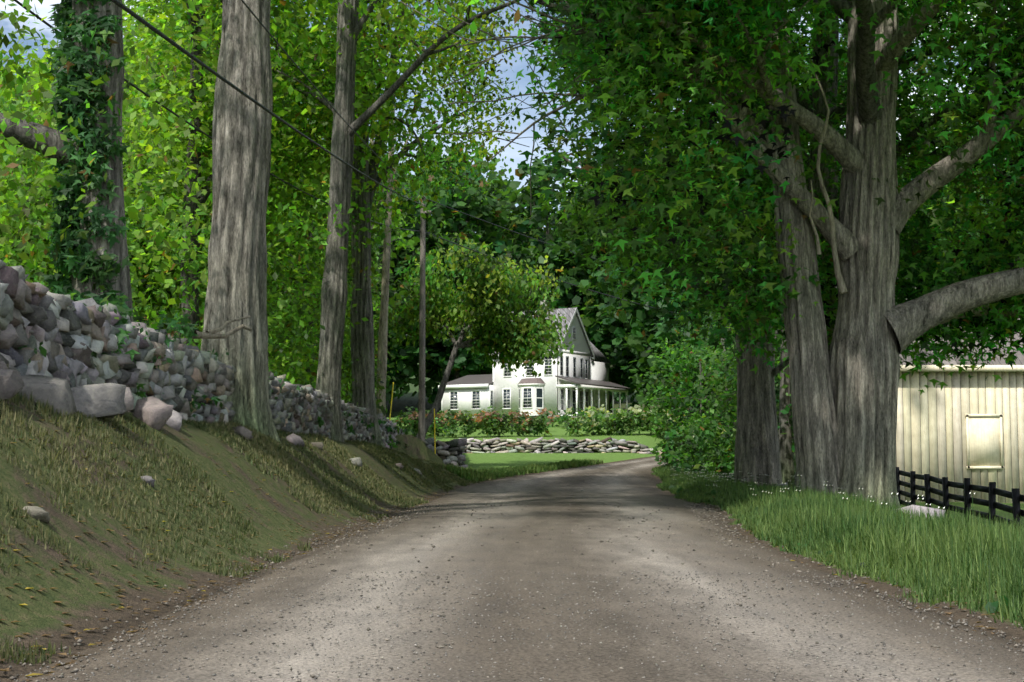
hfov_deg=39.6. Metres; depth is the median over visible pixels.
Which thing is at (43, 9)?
sky
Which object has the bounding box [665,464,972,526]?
flower stems
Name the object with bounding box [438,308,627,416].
farmhouse trim
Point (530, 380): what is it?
farmhouse bay roof
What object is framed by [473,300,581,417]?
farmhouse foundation
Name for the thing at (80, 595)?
terrain
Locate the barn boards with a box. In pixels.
[896,371,1023,502]
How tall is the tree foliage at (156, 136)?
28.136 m
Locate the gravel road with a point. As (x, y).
(630, 488)
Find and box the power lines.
[13,0,686,315]
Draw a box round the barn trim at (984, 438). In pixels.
[896,365,1023,502]
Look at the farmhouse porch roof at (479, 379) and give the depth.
140.26 m
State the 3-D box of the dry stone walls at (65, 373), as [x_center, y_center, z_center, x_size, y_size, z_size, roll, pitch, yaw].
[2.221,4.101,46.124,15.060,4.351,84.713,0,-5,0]
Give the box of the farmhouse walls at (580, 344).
[561,314,589,352]
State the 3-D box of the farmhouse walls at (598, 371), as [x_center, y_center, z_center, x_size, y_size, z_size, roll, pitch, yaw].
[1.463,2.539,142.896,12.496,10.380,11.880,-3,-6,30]
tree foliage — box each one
[0,0,1023,480]
[42,0,1023,417]
[134,0,1023,612]
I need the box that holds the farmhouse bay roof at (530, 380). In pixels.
[518,378,544,383]
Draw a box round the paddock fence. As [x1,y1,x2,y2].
[896,467,1023,530]
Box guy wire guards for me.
[389,382,435,453]
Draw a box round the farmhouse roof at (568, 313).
[492,308,610,362]
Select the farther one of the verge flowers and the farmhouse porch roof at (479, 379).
the farmhouse porch roof at (479, 379)
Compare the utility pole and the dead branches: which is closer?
the dead branches
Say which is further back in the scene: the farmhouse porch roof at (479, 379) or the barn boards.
the farmhouse porch roof at (479, 379)
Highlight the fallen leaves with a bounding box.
[0,419,1019,680]
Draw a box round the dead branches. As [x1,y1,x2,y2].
[190,65,847,416]
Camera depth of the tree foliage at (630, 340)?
151.27 m
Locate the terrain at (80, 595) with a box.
[0,363,1023,681]
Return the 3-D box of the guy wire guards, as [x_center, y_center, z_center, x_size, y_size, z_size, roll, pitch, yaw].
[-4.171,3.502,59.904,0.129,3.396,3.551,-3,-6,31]
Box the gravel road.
[12,437,1023,681]
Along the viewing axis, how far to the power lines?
23.26 m
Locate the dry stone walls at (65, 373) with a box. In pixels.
[0,260,943,522]
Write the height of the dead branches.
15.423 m
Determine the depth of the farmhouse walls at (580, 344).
139.14 m
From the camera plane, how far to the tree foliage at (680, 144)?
27.30 m
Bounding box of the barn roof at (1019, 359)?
[836,278,1023,364]
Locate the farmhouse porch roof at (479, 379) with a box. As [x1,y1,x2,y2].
[447,357,630,413]
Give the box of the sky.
[0,0,1022,291]
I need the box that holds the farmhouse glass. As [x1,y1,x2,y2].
[450,328,587,413]
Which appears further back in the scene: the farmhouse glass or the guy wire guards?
the farmhouse glass
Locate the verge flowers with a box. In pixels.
[667,460,974,508]
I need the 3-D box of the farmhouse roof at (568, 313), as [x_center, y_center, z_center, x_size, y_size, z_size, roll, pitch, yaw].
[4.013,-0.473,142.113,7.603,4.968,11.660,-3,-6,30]
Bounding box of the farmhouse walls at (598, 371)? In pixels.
[442,352,608,416]
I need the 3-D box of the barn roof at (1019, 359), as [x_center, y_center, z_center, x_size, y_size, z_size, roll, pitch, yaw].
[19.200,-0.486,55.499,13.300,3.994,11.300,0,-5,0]
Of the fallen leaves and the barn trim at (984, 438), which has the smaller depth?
the fallen leaves
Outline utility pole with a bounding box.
[418,196,430,441]
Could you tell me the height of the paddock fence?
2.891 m

